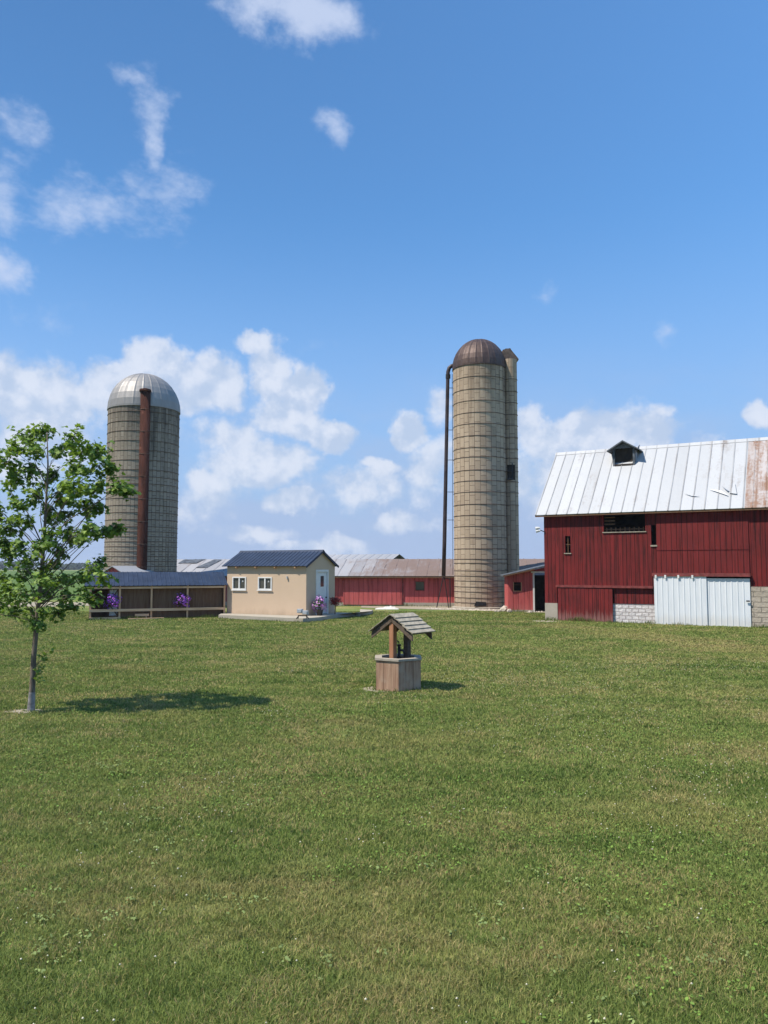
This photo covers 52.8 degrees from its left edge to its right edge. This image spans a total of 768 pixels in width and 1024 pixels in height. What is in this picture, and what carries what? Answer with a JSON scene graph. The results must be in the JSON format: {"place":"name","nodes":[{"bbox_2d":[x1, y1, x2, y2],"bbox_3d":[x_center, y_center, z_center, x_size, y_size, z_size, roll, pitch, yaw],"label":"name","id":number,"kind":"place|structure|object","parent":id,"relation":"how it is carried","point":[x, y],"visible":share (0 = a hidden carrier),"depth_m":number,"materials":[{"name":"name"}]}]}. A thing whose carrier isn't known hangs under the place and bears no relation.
{"place":"outdoors","nodes":[
{"label":"outdoors","id":0,"kind":"place"},
{"bbox_2d":[0,571,89,599],"bbox_3d":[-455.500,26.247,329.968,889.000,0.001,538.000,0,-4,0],"label":"crop field","id":1,"kind":"structure","parent":0,"point":[28,586],"depth_m":117.36,"materials":[{"name":"green plant"}]},
{"bbox_2d":[329,554,404,558],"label":"barn","id":2,"kind":"structure","parent":0,"point":[370,556],"depth_m":62.86,"materials":[{"name":"grey metal"}]},
{"bbox_2d":[0,568,767,1023],"bbox_3d":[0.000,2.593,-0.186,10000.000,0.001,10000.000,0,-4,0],"label":"lawn","id":3,"kind":"structure","parent":0,"point":[356,608],"depth_m":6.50,"materials":[{"name":"green plant"}]},
{"bbox_2d":[5,709,46,713],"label":"bare soil","id":4,"kind":"structure","parent":3,"relation":"on","point":[19,710],"depth_m":14.05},
{"bbox_2d":[0,422,140,710],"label":"maple tree","id":5,"kind":"object","parent":4,"relation":"on","point":[41,546],"visible":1,"depth_m":14.16,"materials":[{"name":"green plant"}]},
{"bbox_2d":[3,602,88,606],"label":"gravel lane","id":6,"kind":"structure","parent":3,"relation":"on","point":[32,604],"depth_m":55.49,"materials":[{"name":"stone"}]},
{"bbox_2d":[0,560,103,569],"bbox_3d":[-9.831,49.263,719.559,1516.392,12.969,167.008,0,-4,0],"label":"treeline","id":7,"kind":"object","parent":3,"relation":"on","point":[75,566],"visible":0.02,"depth_m":761.97,"materials":[{"name":"green plant"}]},
{"bbox_2d":[103,566,153,571],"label":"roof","id":8,"kind":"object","parent":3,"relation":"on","point":[123,569],"visible":0.18,"depth_m":46.78,"materials":[{"name":"grey metal"}]},
{"bbox_2d":[135,613,148,617],"bbox_3d":[-12.258,5.282,39.134,0.676,0.260,0.200,2,-4,-21],"label":"feed trough","id":9,"kind":"object","parent":3,"relation":"on","point":[145,615],"visible":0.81,"depth_m":39.05,"materials":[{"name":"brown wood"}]},
{"bbox_2d":[104,373,180,571],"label":"silo","id":10,"kind":"object","parent":3,"relation":"on","point":[143,415],"visible":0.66,"depth_m":48.90,"materials":[{"name":"concrete"}]},
{"bbox_2d":[85,572,227,619],"bbox_3d":[-11.704,4.273,39.888,7.025,2.379,1.710,2,-4,-21],"label":"animal run","id":11,"kind":"object","parent":3,"relation":"on","point":[154,594],"visible":0.85,"depth_m":39.76,"materials":[{"name":"brown wood"}]},
{"bbox_2d":[103,589,121,608],"bbox_3d":[-13.557,4.335,38.752,0.915,1.037,0.888,-3,-5,40],"label":"hanging basket","id":12,"kind":"object","parent":11,"relation":"hanging from","point":[112,601],"visible":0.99,"depth_m":38.54,"materials":[{"name":"purple plant"}]},
{"bbox_2d":[173,588,190,607],"bbox_3d":[-10.424,4.422,39.909,0.923,1.046,0.954,-2,-5,28],"label":"hanging basket","id":13,"kind":"object","parent":11,"relation":"hanging from","point":[182,602],"visible":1,"depth_m":39.70,"materials":[{"name":"purple plant"}]},
{"bbox_2d":[219,609,372,621],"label":"concrete slab","id":14,"kind":"structure","parent":3,"relation":"on","point":[324,616],"depth_m":38.72,"materials":[{"name":"beige concrete"}]},
{"bbox_2d":[222,550,338,615],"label":"shed","id":15,"kind":"structure","parent":14,"relation":"on","point":[279,582],"depth_m":39.79,"materials":[{"name":"beige paint"}]},
{"bbox_2d":[232,577,245,590],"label":"window","id":16,"kind":"structure","parent":15,"relation":"in","point":[238,583],"depth_m":40.41,"materials":[{"name":"white paint"}]},
{"bbox_2d":[257,577,271,590],"bbox_3d":[-6.108,3.690,39.674,0.941,0.704,0.130,-2,-5,27],"label":"window","id":17,"kind":"structure","parent":15,"relation":"in","point":[264,583],"depth_m":39.67,"materials":[{"name":"white paint"}]},
{"bbox_2d":[316,570,328,614],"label":"door","id":18,"kind":"structure","parent":15,"relation":"in","point":[322,576],"depth_m":40.03,"materials":[{"name":"blue paint"}]},
{"bbox_2d":[296,609,308,618],"bbox_3d":[-3.826,4.787,36.276,0.582,0.473,0.296,-1,-4,15],"label":"bench","id":19,"kind":"object","parent":14,"relation":"on","point":[304,612],"visible":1,"depth_m":36.24,"materials":[{"name":"white metal"}]},
{"bbox_2d":[311,595,326,615],"bbox_3d":[-3.246,4.639,38.773,0.807,1.100,0.877,0,-4,0],"label":"flower pot","id":20,"kind":"object","parent":14,"relation":"on","point":[320,603],"visible":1,"depth_m":38.62,"materials":[{"name":"pink plant"}]},
{"bbox_2d":[329,595,341,613],"bbox_3d":[-2.490,4.796,39.965,0.714,0.962,0.781,0,-4,0],"label":"red shrub","id":21,"kind":"object","parent":14,"relation":"on","point":[334,600],"visible":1,"depth_m":39.88,"materials":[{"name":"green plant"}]},
{"bbox_2d":[177,558,544,605],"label":"long barn","id":22,"kind":"structure","parent":3,"relation":"on","point":[378,582],"depth_m":52.08,"materials":[{"name":"wood"}]},
{"bbox_2d":[343,578,401,604],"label":"sliding door","id":23,"kind":"structure","parent":22,"relation":"in","point":[355,591],"depth_m":51.96,"materials":[{"name":"red wood"}]},
{"bbox_2d":[415,581,424,590],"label":"window","id":24,"kind":"structure","parent":22,"relation":"in","point":[419,585],"depth_m":51.76,"materials":[{"name":"grey glass"}]},
{"bbox_2d":[359,686,395,692],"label":"bare soil","id":25,"kind":"structure","parent":3,"relation":"on","point":[371,688],"depth_m":16.47,"materials":[{"name":"beige soil"}]},
{"bbox_2d":[0,700,767,1022],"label":"clover leaves","id":26,"kind":"object","parent":3,"relation":"on","point":[626,913],"visible":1,"depth_m":8.13,"materials":[{"name":"green plant"}]},
{"bbox_2d":[376,606,397,608],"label":"tarp","id":27,"kind":"object","parent":3,"relation":"on","point":[389,607],"visible":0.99,"depth_m":48.20,"materials":[{"name":"white plastic"}]},
{"bbox_2d":[10,658,766,1023],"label":"clover heads","id":28,"kind":"object","parent":3,"relation":"on","point":[464,808],"visible":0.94,"depth_m":9.08,"materials":[{"name":"plant"}]},
{"bbox_2d":[23,729,755,1023],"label":"weeds","id":29,"kind":"object","parent":3,"relation":"on","point":[385,952],"visible":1,"depth_m":5.64,"materials":[{"name":"green plant"}]},
{"bbox_2d":[22,603,767,712],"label":"tall grass","id":30,"kind":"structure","parent":3,"relation":"on","point":[548,618],"depth_m":37.23,"materials":[{"name":"green plant"}]},
{"bbox_2d":[369,612,434,691],"bbox_3d":[0.352,2.991,16.637,1.253,1.612,1.082,-4,-5,41],"label":"wishing well","id":31,"kind":"object","parent":3,"relation":"on","point":[399,671],"visible":0.98,"depth_m":16.34,"materials":[{"name":"brown wood"}]},
{"bbox_2d":[361,606,544,612],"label":"gravel apron","id":32,"kind":"object","parent":3,"relation":"on","point":[419,607],"visible":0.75,"depth_m":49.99,"materials":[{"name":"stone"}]},
{"bbox_2d":[500,606,507,610],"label":"rock","id":33,"kind":"object","parent":32,"relation":"on","point":[504,608],"visible":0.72,"depth_m":45.58,"materials":[{"name":"beige stone"}]},
{"bbox_2d":[452,339,518,608],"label":"silo","id":34,"kind":"object","parent":3,"relation":"on","point":[486,493],"visible":0.98,"depth_m":49.01,"materials":[{"name":"concrete"}]},
{"bbox_2d":[436,364,452,607],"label":"blower pipe","id":35,"kind":"object","parent":34,"relation":"attached to","point":[449,367],"visible":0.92,"depth_m":50.41,"materials":[{"name":"black metal"}]},
{"bbox_2d":[500,565,544,611],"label":"lean to","id":36,"kind":"object","parent":3,"relation":"on","point":[525,589],"visible":0.82,"depth_m":45.36,"materials":[{"name":"wood"}]},
{"bbox_2d":[535,437,767,626],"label":"barn","id":37,"kind":"structure","parent":3,"relation":"on","point":[671,534],"depth_m":36.28,"materials":[{"name":"wood"}]},
{"bbox_2d":[558,588,612,621],"bbox_3d":[9.660,4.482,37.140,2.628,1.632,0.060,-2,-5,29],"label":"sliding door","id":38,"kind":"structure","parent":37,"relation":"in","point":[596,604],"depth_m":37.09,"materials":[{"name":"red wood"}]},
{"bbox_2d":[654,575,707,625],"bbox_3d":[13.389,4.005,34.941,2.242,2.303,0.125,-2,-5,29],"label":"sliding door","id":39,"kind":"structure","parent":37,"relation":"in","point":[678,599],"depth_m":34.93,"materials":[{"name":"white metal"}]},
{"bbox_2d":[706,578,750,626],"bbox_3d":[15.141,4.034,34.018,1.792,2.213,0.140,-2,-5,29],"label":"sliding door","id":40,"kind":"structure","parent":37,"relation":"in","point":[728,599],"depth_m":34.02,"materials":[{"name":"white metal"}]},
{"bbox_2d":[0,0,767,567],"label":"sky","id":41,"kind":"structure","parent":0,"point":[293,217],"materials":[{"name":"blue"}]}
]}

